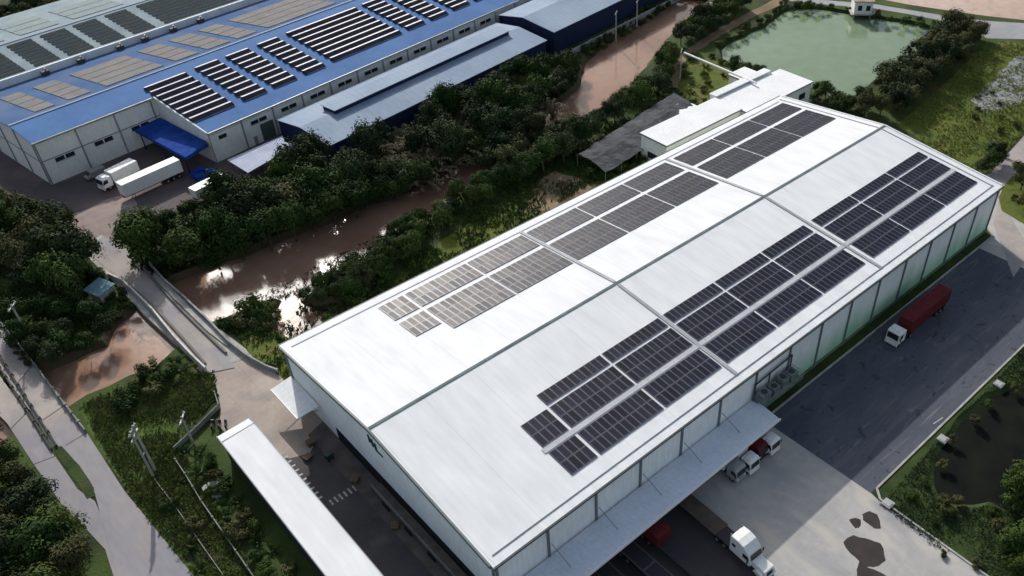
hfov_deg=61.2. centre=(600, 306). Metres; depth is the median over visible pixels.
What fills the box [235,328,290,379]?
canalside grass
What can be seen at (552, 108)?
nipa palm
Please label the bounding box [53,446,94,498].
median grass
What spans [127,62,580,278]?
belt undergrowth
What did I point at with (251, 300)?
shrub
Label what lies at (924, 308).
container truck
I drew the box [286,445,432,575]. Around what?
side yard
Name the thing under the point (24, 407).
median wall
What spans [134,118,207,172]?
blue canopy
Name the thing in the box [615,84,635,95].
tree
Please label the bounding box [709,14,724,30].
tree
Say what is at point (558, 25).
second shed
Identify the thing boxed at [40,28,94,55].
dark solar array
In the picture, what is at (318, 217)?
tree
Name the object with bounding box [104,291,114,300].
shrub
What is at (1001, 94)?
rubble patch
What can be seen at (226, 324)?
shrub
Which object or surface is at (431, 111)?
tree
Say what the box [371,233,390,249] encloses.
tree
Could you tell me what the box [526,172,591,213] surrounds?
dirt mound ground
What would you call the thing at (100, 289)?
blue hut
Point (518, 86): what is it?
tree
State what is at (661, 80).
tree
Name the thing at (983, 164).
tree
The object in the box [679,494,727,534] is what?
flatbed trailer
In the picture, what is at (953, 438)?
shrub
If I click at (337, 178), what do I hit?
tree
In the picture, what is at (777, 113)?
solar array
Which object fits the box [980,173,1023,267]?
crossing concrete
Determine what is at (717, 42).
shrub
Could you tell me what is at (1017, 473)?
tree
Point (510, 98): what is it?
tree
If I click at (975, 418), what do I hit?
shrub
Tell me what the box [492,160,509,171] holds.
tree
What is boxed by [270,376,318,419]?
entrance canopy
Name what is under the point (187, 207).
tree
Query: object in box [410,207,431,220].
tree
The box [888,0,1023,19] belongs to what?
pink sand field
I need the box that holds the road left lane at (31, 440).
[0,380,116,575]
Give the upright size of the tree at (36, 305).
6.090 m
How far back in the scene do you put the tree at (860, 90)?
207.06 m
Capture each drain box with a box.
[880,497,894,509]
[936,434,948,444]
[992,379,1004,388]
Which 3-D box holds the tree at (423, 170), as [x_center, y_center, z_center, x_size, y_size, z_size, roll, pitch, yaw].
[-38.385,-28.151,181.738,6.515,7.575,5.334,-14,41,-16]
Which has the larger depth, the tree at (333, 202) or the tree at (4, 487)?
the tree at (333, 202)
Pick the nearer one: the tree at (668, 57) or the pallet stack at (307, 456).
the pallet stack at (307, 456)
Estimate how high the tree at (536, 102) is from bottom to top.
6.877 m
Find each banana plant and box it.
[133,356,165,382]
[144,372,158,383]
[152,449,169,460]
[165,354,187,366]
[169,361,197,381]
[170,477,189,493]
[174,534,198,554]
[176,444,195,459]
[183,463,210,480]
[187,559,208,575]
[190,442,208,455]
[210,497,226,510]
[210,506,231,527]
[227,491,250,508]
[248,531,265,547]
[262,543,283,561]
[687,80,696,85]
[699,62,711,68]
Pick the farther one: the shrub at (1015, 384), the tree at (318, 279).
the tree at (318, 279)
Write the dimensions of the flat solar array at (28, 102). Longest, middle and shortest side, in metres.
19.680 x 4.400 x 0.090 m
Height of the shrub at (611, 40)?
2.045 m
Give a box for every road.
[789,0,1023,38]
[988,136,1023,276]
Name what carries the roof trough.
on the office annex at (764, 89)
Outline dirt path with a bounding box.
[669,0,780,87]
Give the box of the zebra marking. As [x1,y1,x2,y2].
[281,451,355,504]
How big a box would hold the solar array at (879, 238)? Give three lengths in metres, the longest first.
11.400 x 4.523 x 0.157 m
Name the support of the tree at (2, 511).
on the ground at (270, 530)
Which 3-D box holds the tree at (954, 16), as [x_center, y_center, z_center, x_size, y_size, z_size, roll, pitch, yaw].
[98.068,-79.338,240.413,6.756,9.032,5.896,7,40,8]
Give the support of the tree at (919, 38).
on the ground at (270, 530)
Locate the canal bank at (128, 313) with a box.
[2,1,672,386]
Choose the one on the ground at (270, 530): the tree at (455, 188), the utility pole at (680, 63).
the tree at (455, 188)
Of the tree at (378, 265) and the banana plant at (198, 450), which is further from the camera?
the tree at (378, 265)
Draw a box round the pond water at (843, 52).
[722,9,929,95]
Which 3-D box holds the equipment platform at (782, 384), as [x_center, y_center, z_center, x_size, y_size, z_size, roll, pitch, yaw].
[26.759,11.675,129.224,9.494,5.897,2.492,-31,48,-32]
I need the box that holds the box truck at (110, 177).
[95,158,139,190]
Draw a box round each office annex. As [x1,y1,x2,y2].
[639,97,741,160]
[718,69,813,114]
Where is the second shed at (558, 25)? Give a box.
[498,0,661,53]
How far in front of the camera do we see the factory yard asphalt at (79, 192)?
184.77 m
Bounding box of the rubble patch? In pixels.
[970,55,1023,112]
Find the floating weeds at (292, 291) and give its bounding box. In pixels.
[260,234,381,299]
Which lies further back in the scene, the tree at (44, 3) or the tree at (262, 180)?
the tree at (44, 3)
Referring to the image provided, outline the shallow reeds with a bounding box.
[282,287,372,336]
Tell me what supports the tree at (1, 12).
on the ground at (270, 530)
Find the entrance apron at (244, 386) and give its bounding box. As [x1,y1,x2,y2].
[197,354,322,457]
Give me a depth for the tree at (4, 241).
157.98 m
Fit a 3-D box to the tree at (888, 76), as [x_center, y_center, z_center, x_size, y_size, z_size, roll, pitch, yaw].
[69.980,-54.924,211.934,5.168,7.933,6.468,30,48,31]
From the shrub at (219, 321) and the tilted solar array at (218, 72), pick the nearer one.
the shrub at (219, 321)
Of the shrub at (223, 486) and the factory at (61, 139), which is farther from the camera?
the factory at (61, 139)
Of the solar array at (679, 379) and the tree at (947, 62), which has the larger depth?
the tree at (947, 62)
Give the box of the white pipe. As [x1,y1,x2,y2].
[684,52,756,83]
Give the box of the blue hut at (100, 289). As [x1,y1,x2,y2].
[83,277,115,302]
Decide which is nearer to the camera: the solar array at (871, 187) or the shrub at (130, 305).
the shrub at (130, 305)
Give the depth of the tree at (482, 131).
192.45 m
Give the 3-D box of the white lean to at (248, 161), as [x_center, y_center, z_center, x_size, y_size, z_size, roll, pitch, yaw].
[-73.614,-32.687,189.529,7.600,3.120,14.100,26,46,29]
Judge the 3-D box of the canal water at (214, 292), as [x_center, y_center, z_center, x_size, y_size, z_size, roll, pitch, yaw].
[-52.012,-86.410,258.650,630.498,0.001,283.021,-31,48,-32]
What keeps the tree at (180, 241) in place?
on the ground at (270, 530)
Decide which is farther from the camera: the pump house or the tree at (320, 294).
the pump house
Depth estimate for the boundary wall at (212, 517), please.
116.46 m
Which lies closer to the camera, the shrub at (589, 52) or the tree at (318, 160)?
the tree at (318, 160)
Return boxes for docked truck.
[722,458,747,483]
[734,448,760,475]
[748,437,767,458]
[761,430,781,455]
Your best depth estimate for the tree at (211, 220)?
160.29 m
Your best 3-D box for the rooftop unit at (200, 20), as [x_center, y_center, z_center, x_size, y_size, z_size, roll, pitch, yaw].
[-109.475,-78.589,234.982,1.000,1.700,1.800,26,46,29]
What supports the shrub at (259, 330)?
on the canalside grass at (260, 348)
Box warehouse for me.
[277,96,1004,575]
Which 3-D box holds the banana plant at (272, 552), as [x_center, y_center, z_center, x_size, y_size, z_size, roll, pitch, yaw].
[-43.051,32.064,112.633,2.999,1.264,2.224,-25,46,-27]
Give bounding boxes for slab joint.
[10,413,26,428]
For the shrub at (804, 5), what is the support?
on the pond bank at (751, 30)
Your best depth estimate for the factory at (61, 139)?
199.15 m
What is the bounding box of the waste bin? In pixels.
[323,450,333,461]
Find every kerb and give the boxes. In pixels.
[772,228,993,412]
[876,344,1023,575]
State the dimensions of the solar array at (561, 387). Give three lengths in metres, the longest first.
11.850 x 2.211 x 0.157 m
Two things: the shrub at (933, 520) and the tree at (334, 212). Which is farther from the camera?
the tree at (334, 212)
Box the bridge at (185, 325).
[90,235,278,373]
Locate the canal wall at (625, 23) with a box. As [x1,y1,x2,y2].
[572,0,678,52]
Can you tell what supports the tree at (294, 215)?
on the canal bank at (128, 313)
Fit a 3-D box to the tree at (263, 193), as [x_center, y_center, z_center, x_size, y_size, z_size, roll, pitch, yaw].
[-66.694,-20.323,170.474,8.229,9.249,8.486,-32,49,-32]
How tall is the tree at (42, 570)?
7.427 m
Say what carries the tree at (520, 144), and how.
on the canal bank at (128, 313)
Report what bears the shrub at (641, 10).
on the ground at (270, 530)
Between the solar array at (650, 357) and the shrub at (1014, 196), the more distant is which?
the shrub at (1014, 196)
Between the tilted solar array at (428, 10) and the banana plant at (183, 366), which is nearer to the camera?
the banana plant at (183, 366)
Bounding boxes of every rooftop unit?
[40,68,50,75]
[76,56,85,63]
[115,43,124,50]
[140,35,148,42]
[169,25,177,32]
[196,16,204,23]
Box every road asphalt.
[34,457,116,575]
[66,433,192,575]
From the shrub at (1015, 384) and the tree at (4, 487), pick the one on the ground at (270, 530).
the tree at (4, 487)
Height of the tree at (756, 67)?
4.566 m
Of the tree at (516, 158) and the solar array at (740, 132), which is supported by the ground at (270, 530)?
the tree at (516, 158)
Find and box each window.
[55,155,64,162]
[65,151,75,158]
[94,140,103,146]
[104,136,113,142]
[218,133,227,139]
[251,119,258,125]
[259,115,266,121]
[281,106,288,111]
[289,102,296,108]
[647,151,656,158]
[799,92,804,99]
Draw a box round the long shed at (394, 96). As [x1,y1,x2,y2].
[276,23,546,160]
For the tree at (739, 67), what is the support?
on the garden grass at (718, 81)
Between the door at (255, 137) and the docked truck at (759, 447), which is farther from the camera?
the door at (255, 137)
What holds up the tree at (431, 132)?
on the ground at (270, 530)
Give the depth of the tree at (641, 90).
207.14 m
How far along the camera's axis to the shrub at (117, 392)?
132.57 m
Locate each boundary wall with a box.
[173,390,220,449]
[174,458,253,575]
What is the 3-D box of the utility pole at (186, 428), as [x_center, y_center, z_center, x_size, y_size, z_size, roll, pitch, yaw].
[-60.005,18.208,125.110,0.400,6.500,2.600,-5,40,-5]
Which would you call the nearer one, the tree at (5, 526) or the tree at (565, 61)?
the tree at (5, 526)
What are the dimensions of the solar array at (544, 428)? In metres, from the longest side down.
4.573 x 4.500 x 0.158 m
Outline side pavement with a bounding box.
[308,422,447,575]
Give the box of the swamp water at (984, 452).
[934,388,1023,510]
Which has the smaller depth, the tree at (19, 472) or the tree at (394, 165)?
the tree at (19, 472)
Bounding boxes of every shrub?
[82,268,95,279]
[83,260,94,270]
[93,266,103,272]
[95,269,105,278]
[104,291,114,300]
[104,310,124,321]
[110,385,130,409]
[114,295,128,301]
[114,391,138,415]
[115,285,127,296]
[116,378,141,397]
[122,301,136,310]
[132,363,151,381]
[141,380,164,395]
[153,366,177,386]
[155,496,179,513]
[182,515,205,530]
[201,449,217,469]
[201,483,218,497]
[206,469,222,481]
[213,475,235,497]
[214,316,224,328]
[220,316,245,330]
[220,521,251,540]
[228,309,259,328]
[233,287,272,317]
[235,506,253,525]
[244,307,272,324]
[244,517,261,537]
[245,549,264,561]
[250,322,264,335]
[255,560,276,575]
[261,300,278,310]
[261,319,277,328]
[262,305,281,321]
[280,559,296,575]
[322,313,336,321]
[332,287,353,306]
[349,295,365,308]
[353,278,371,297]
[367,288,380,298]
[371,275,385,286]
[580,43,591,52]
[586,49,594,55]
[588,40,596,50]
[592,170,602,180]
[594,36,603,48]
[600,171,611,179]
[605,37,613,44]
[609,172,616,179]
[613,170,622,175]
[615,161,630,172]
[624,27,632,34]
[627,156,639,164]
[627,162,638,169]
[629,12,639,18]
[634,17,646,25]
[636,5,645,13]
[638,155,647,163]
[643,3,653,10]
[655,5,665,12]
[664,0,671,8]
[681,69,692,77]
[684,51,694,59]
[686,97,700,104]
[699,69,709,76]
[699,85,708,92]
[714,40,722,45]
[717,58,725,63]
[725,35,735,40]
[737,30,744,34]
[741,21,750,30]
[756,17,763,23]
[764,13,771,18]
[779,0,788,5]
[792,0,803,6]
[801,1,810,10]
[804,0,815,6]
[809,92,821,102]
[814,1,826,10]
[848,110,860,116]
[871,13,881,20]
[886,15,895,21]
[899,18,908,25]
[906,492,920,501]
[915,15,924,21]
[915,20,925,27]
[921,478,929,488]
[931,516,939,526]
[935,458,950,468]
[936,493,952,505]
[939,503,954,515]
[940,548,946,558]
[948,433,957,445]
[952,494,965,505]
[969,414,981,422]
[970,556,982,570]
[972,113,978,119]
[984,396,994,409]
[985,504,1000,517]
[990,517,1010,533]
[996,126,1005,133]
[997,532,1014,550]
[999,468,1022,494]
[1000,491,1023,512]
[1000,553,1018,566]
[1010,194,1018,200]
[1010,381,1023,395]
[1012,120,1020,127]
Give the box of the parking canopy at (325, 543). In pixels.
[216,417,383,575]
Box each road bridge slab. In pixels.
[0,359,55,446]
[0,377,16,399]
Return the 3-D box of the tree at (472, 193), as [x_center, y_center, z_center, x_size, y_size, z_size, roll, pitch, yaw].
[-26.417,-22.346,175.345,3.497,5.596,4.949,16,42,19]
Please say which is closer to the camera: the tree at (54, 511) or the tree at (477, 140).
the tree at (54, 511)
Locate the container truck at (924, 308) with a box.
[884,283,951,346]
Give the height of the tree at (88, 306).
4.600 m
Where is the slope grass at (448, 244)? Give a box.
[379,188,549,293]
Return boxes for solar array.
[0,16,58,35]
[0,53,24,78]
[0,92,54,111]
[6,38,59,66]
[32,80,90,99]
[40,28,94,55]
[48,0,122,18]
[69,56,163,85]
[72,18,124,44]
[104,9,154,33]
[136,0,235,23]
[137,44,198,60]
[143,72,234,122]
[168,33,229,48]
[194,59,266,100]
[197,24,256,38]
[225,48,296,87]
[228,0,334,27]
[257,37,325,74]
[286,7,401,61]
[361,0,425,29]
[378,296,419,320]
[393,0,447,19]
[399,310,440,336]
[405,264,482,306]
[427,277,515,327]
[435,0,469,9]
[467,235,539,273]
[490,247,572,292]
[521,409,568,446]
[527,208,593,242]
[536,355,609,404]
[549,219,626,259]
[549,366,634,427]
[549,435,597,474]
[577,184,640,215]
[578,389,663,453]
[601,194,673,231]
[602,318,667,361]
[614,328,692,382]
[623,162,683,191]
[643,349,720,406]
[647,171,717,205]
[663,283,722,322]
[673,139,730,165]
[676,292,747,340]
[697,147,764,178]
[704,311,775,362]
[713,120,766,144]
[715,253,769,288]
[727,261,793,305]
[736,128,800,156]
[750,103,801,125]
[755,279,821,325]
[762,225,812,258]
[773,110,835,136]
[774,233,836,274]
[801,250,864,292]
[811,196,858,225]
[824,203,881,240]
[850,173,894,200]
[851,218,909,257]
[862,180,917,214]
[886,152,927,177]
[889,194,944,229]
[899,158,950,189]
[924,171,976,204]
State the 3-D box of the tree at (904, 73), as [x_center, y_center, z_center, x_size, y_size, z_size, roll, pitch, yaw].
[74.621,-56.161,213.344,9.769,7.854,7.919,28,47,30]
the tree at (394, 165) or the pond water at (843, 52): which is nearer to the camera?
the tree at (394, 165)
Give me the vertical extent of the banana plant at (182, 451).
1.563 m
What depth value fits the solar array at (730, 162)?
166.66 m
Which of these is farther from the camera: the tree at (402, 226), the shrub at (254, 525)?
the tree at (402, 226)
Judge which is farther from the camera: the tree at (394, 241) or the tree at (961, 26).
the tree at (961, 26)
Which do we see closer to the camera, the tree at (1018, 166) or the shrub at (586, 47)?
the tree at (1018, 166)
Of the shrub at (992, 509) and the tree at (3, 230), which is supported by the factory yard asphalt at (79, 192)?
the tree at (3, 230)
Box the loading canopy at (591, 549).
[525,401,780,575]
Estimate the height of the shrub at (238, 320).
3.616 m
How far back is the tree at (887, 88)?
207.32 m
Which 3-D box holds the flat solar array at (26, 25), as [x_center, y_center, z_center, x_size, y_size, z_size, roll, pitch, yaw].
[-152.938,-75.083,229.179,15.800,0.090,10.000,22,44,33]
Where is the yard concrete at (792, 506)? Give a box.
[691,427,983,575]
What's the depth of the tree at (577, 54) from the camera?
225.04 m
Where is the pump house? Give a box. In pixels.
[847,0,874,19]
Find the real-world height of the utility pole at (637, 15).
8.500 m
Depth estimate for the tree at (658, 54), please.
222.94 m
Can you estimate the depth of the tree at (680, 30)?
236.11 m
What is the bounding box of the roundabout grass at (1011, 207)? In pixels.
[999,172,1023,222]
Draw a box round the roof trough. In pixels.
[709,68,770,98]
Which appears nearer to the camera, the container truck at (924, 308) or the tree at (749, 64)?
the container truck at (924, 308)
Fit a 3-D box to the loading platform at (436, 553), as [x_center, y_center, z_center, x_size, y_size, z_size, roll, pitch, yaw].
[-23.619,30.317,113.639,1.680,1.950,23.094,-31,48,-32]
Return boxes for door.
[254,135,258,144]
[260,119,276,140]
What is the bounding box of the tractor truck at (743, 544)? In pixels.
[714,525,775,575]
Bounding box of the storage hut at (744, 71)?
[727,67,756,84]
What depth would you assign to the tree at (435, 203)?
173.40 m
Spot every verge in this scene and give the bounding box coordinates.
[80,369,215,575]
[874,348,1023,575]
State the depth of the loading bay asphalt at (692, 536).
112.51 m
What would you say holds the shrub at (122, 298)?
on the ground at (270, 530)
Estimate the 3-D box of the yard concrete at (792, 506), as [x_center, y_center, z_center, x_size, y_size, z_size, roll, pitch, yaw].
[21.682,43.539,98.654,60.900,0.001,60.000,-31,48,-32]
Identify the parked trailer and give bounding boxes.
[593,561,623,575]
[618,541,672,575]
[640,519,709,575]
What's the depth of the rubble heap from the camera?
120.98 m
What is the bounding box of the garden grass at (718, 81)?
[677,56,732,104]
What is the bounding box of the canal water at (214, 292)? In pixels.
[0,0,707,440]
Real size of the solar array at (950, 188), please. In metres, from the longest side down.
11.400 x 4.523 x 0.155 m
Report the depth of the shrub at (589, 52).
234.30 m
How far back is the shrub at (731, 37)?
241.51 m
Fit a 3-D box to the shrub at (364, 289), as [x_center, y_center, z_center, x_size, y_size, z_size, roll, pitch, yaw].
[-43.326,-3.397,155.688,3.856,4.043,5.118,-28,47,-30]
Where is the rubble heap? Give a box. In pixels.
[201,479,226,498]
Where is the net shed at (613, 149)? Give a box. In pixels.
[577,92,692,181]
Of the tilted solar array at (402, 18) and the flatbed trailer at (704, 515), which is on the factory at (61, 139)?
the tilted solar array at (402, 18)
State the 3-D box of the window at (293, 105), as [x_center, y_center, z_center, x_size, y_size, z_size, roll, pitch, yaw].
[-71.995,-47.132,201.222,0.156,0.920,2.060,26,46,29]
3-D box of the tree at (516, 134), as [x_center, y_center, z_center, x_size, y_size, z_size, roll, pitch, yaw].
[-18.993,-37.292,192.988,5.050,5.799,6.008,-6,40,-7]
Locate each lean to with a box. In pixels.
[227,136,294,174]
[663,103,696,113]
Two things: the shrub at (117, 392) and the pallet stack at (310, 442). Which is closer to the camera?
the pallet stack at (310, 442)
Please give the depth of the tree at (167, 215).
165.34 m
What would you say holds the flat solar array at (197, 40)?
on the factory at (61, 139)
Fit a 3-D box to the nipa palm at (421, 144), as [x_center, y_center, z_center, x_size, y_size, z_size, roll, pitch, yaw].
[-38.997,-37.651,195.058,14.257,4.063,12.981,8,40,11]
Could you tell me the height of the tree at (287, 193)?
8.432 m
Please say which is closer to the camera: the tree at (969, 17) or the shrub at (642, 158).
the shrub at (642, 158)
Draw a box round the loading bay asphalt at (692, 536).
[591,504,753,575]
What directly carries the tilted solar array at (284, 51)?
on the factory at (61, 139)
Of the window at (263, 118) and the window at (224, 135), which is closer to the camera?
the window at (224, 135)
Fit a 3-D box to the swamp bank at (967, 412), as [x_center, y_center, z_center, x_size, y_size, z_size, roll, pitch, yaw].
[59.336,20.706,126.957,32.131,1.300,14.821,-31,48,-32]
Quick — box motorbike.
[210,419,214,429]
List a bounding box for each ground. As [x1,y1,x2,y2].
[0,0,1023,575]
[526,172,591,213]
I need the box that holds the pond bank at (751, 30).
[719,5,931,86]
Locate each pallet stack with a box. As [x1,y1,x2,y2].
[302,452,312,461]
[305,437,315,447]
[349,474,359,483]
[390,521,398,528]
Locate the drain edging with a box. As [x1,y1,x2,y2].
[154,478,223,575]
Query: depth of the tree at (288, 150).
178.16 m
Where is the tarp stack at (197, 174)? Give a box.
[190,166,216,181]
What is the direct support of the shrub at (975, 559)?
on the yard verge at (965, 550)
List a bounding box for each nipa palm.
[321,146,349,168]
[359,140,405,156]
[379,123,410,147]
[380,142,414,159]
[381,131,405,144]
[383,136,426,154]
[402,125,431,151]
[404,145,440,161]
[404,145,451,172]
[409,164,442,191]
[412,179,430,186]
[428,112,467,124]
[431,159,456,178]
[435,145,489,164]
[435,150,465,176]
[458,114,476,130]
[535,97,569,125]
[535,104,548,118]
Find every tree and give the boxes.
[0,4,8,13]
[0,9,6,17]
[0,188,7,200]
[0,189,37,207]
[0,200,15,234]
[0,218,14,238]
[0,232,18,263]
[0,238,33,266]
[0,297,32,324]
[0,316,33,344]
[0,434,23,463]
[0,459,36,487]
[0,468,15,504]
[0,475,59,522]
[0,492,30,514]
[0,500,18,535]
[0,514,32,565]
[0,515,82,571]
[0,560,29,575]
[0,563,11,575]
[2,197,57,226]
[5,0,27,12]
[5,212,47,241]
[5,558,49,575]
[6,250,40,285]
[10,1,32,13]
[17,334,47,359]
[17,500,89,543]
[19,248,50,283]
[20,210,45,222]
[23,217,71,256]
[23,292,54,319]
[24,200,78,235]
[24,220,93,255]
[24,561,75,575]
[26,318,53,339]
[28,0,44,7]
[34,248,93,292]
[36,0,50,6]
[36,341,65,367]
[39,328,69,353]
[42,221,105,278]
[45,296,77,318]
[45,317,73,339]
[46,531,91,574]
[51,269,86,290]
[58,273,84,302]
[73,331,97,352]
[75,296,103,317]
[91,313,117,337]
[108,211,163,263]
[118,204,164,250]
[148,243,176,269]
[155,206,192,234]
[160,225,192,251]
[161,220,210,267]
[175,195,206,226]
[193,204,235,229]
[194,244,230,269]
[195,203,246,249]
[196,168,238,208]
[210,178,261,215]
[222,225,254,259]
[230,206,263,230]
[235,174,254,197]
[241,178,282,212]
[244,204,285,249]
[248,176,281,189]
[264,154,298,180]
[267,173,296,191]
[269,217,288,239]
[271,179,304,206]
[273,137,321,177]
[275,199,306,241]
[278,161,332,205]
[280,151,329,181]
[291,127,335,165]
[296,284,316,303]
[299,198,324,225]
[301,203,326,231]
[310,269,333,289]
[310,284,328,302]
[312,181,352,218]
[313,187,346,224]
[321,162,340,175]
[322,265,343,283]
[323,165,371,188]
[324,278,346,296]
[325,148,367,182]
[332,258,353,275]
[333,145,357,161]
[334,179,371,217]
[336,266,354,280]
[343,276,362,295]
[344,250,365,261]
[346,116,394,161]
[346,260,375,287]
[347,255,373,278]
[349,176,379,208]
[357,150,392,182]
[364,248,387,258]
[364,253,393,278]
[366,243,378,254]
[368,154,416,187]
[371,181,393,202]
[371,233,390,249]
[372,241,400,265]
[375,233,394,245]
[382,161,417,192]
[383,175,411,199]
[383,224,406,237]
[384,217,410,237]
[386,235,404,252]
[391,233,421,258]
[397,211,421,225]
[401,122,431,152]
[406,216,426,239]
[406,229,420,244]
[407,158,432,189]
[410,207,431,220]
[415,97,446,128]
[418,113,464,147]
[421,156,441,171]
[424,80,462,114]
[427,119,467,155]
[430,199,444,211]
[432,206,452,228]
[435,203,453,215]
[440,145,461,165]
[443,176,466,202]
[445,196,461,211]
[454,82,472,105]
[459,89,484,111]
[459,125,488,157]
[460,98,497,130]
[462,184,481,205]
[468,76,505,105]
[468,170,495,189]
[472,146,497,169]
[474,69,511,93]
[475,106,510,133]
[475,125,491,142]
[476,183,492,200]
[478,101,521,141]
[482,168,503,188]
[484,129,513,149]
[484,165,496,172]
[492,144,517,162]
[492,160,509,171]
[495,142,518,160]
[496,85,533,110]
[496,162,515,184]
[498,54,529,84]
[501,73,516,85]
[507,84,522,92]
[507,126,526,144]
[508,151,536,172]
[508,162,532,180]
[509,107,543,136]
[512,101,536,114]
[512,137,529,152]
[518,83,546,101]
[521,148,533,172]
[523,57,550,79]
[523,92,547,110]
[525,73,551,92]
[525,137,559,171]
[526,130,543,144]
[527,112,545,132]
[534,53,558,75]
[537,129,562,155]
[539,123,561,137]
[547,74,569,98]
[548,117,567,132]
[550,52,579,71]
[552,65,578,83]
[554,132,577,161]
[558,127,582,153]
[559,49,582,65]
[563,111,602,142]
[586,109,610,131]
[599,94,626,123]
[609,90,634,112]
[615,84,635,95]
[629,72,652,87]
[630,79,654,106]
[645,67,673,93]
[651,61,675,79]
[653,45,671,67]
[661,49,676,64]
[662,41,680,53]
[666,44,680,61]
[672,20,691,45]
[679,15,696,37]
[687,14,697,24]
[690,1,713,17]
[690,23,707,41]
[693,15,717,34]
[703,2,724,15]
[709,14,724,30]
[711,0,726,5]
[715,2,728,16]
[725,0,744,7]
[725,54,743,71]
[726,0,740,18]
[735,63,749,70]
[739,0,752,10]
[742,61,753,69]
[751,63,766,70]
[811,80,822,94]
[816,79,835,96]
[822,94,837,107]
[828,95,855,112]
[830,89,846,99]
[846,94,858,110]
[854,84,877,105]
[856,90,879,116]
[870,92,894,115]
[872,59,905,81]
[872,68,896,94]
[877,81,901,100]
[886,54,921,70]
[889,66,919,85]
[889,81,915,113]
[899,63,917,74]
[899,83,923,106]
[900,39,934,60]
[902,77,926,93]
[912,57,926,70]
[915,35,931,51]
[915,68,932,88]
[920,25,952,38]
[920,58,946,86]
[922,29,942,46]
[929,17,957,35]
[929,36,963,64]
[934,54,953,70]
[940,7,964,24]
[941,29,959,48]
[944,46,970,70]
[950,20,967,36]
[957,30,973,44]
[958,36,973,52]
[958,42,972,62]
[959,11,975,22]
[962,19,978,30]
[966,24,984,46]
[973,158,992,171]
[976,19,990,35]
[983,147,1005,167]
[984,140,1008,158]
[996,518,1023,553]
[1005,459,1023,499]
[1006,552,1023,575]
[1011,160,1023,174]
[1012,172,1023,189]
[1015,192,1023,210]
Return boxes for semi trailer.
[115,157,182,197]
[188,174,221,199]
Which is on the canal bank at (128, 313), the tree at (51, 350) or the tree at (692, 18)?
the tree at (51, 350)
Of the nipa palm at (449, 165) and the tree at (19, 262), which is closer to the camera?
the tree at (19, 262)
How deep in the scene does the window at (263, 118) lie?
196.18 m
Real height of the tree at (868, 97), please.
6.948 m
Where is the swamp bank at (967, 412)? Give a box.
[928,382,1023,513]
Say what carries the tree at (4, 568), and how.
on the ground at (270, 530)
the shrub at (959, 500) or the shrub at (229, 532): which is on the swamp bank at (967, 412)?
the shrub at (959, 500)
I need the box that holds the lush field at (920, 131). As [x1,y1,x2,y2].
[896,41,1023,172]
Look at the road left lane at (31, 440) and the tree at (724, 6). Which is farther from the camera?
the tree at (724, 6)
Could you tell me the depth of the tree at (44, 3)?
251.20 m
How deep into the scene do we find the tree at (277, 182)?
174.11 m
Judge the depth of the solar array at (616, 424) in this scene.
115.47 m
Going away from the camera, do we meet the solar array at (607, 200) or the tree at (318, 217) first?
the solar array at (607, 200)
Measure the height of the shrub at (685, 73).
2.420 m
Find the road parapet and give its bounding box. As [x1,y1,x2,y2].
[0,322,86,432]
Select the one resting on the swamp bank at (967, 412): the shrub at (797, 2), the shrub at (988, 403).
the shrub at (988, 403)
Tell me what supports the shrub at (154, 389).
on the verge at (172, 429)
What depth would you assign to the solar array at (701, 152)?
171.36 m
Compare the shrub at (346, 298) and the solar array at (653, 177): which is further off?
the solar array at (653, 177)
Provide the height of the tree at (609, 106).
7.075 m
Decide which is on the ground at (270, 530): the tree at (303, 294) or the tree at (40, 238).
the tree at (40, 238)
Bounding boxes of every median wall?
[0,355,57,446]
[0,366,52,450]
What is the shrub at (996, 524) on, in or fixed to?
on the yard verge at (965, 550)
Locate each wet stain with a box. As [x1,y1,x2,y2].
[844,535,885,575]
[849,518,860,528]
[862,511,880,528]
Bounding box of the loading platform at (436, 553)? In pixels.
[370,482,466,575]
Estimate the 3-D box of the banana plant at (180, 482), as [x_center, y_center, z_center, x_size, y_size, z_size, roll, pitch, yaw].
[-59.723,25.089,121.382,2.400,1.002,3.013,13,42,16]
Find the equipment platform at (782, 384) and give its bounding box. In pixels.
[752,354,803,407]
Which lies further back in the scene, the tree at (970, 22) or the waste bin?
the tree at (970, 22)
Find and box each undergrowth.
[0,226,124,366]
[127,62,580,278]
[223,84,689,379]
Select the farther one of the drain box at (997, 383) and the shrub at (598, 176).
the shrub at (598, 176)
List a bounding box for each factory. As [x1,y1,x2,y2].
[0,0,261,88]
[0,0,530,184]
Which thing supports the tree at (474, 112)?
on the ground at (270, 530)
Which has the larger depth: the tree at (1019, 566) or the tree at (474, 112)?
the tree at (474, 112)
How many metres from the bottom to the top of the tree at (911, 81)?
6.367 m
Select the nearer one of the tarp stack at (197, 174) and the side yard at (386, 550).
the side yard at (386, 550)
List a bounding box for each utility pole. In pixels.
[8,301,30,338]
[129,422,156,476]
[179,411,196,447]
[615,12,616,41]
[636,0,637,29]
[679,48,682,78]
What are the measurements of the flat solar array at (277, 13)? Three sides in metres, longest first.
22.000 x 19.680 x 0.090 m
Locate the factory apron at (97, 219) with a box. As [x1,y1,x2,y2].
[70,195,139,240]
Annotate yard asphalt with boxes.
[0,133,281,242]
[773,248,1023,492]

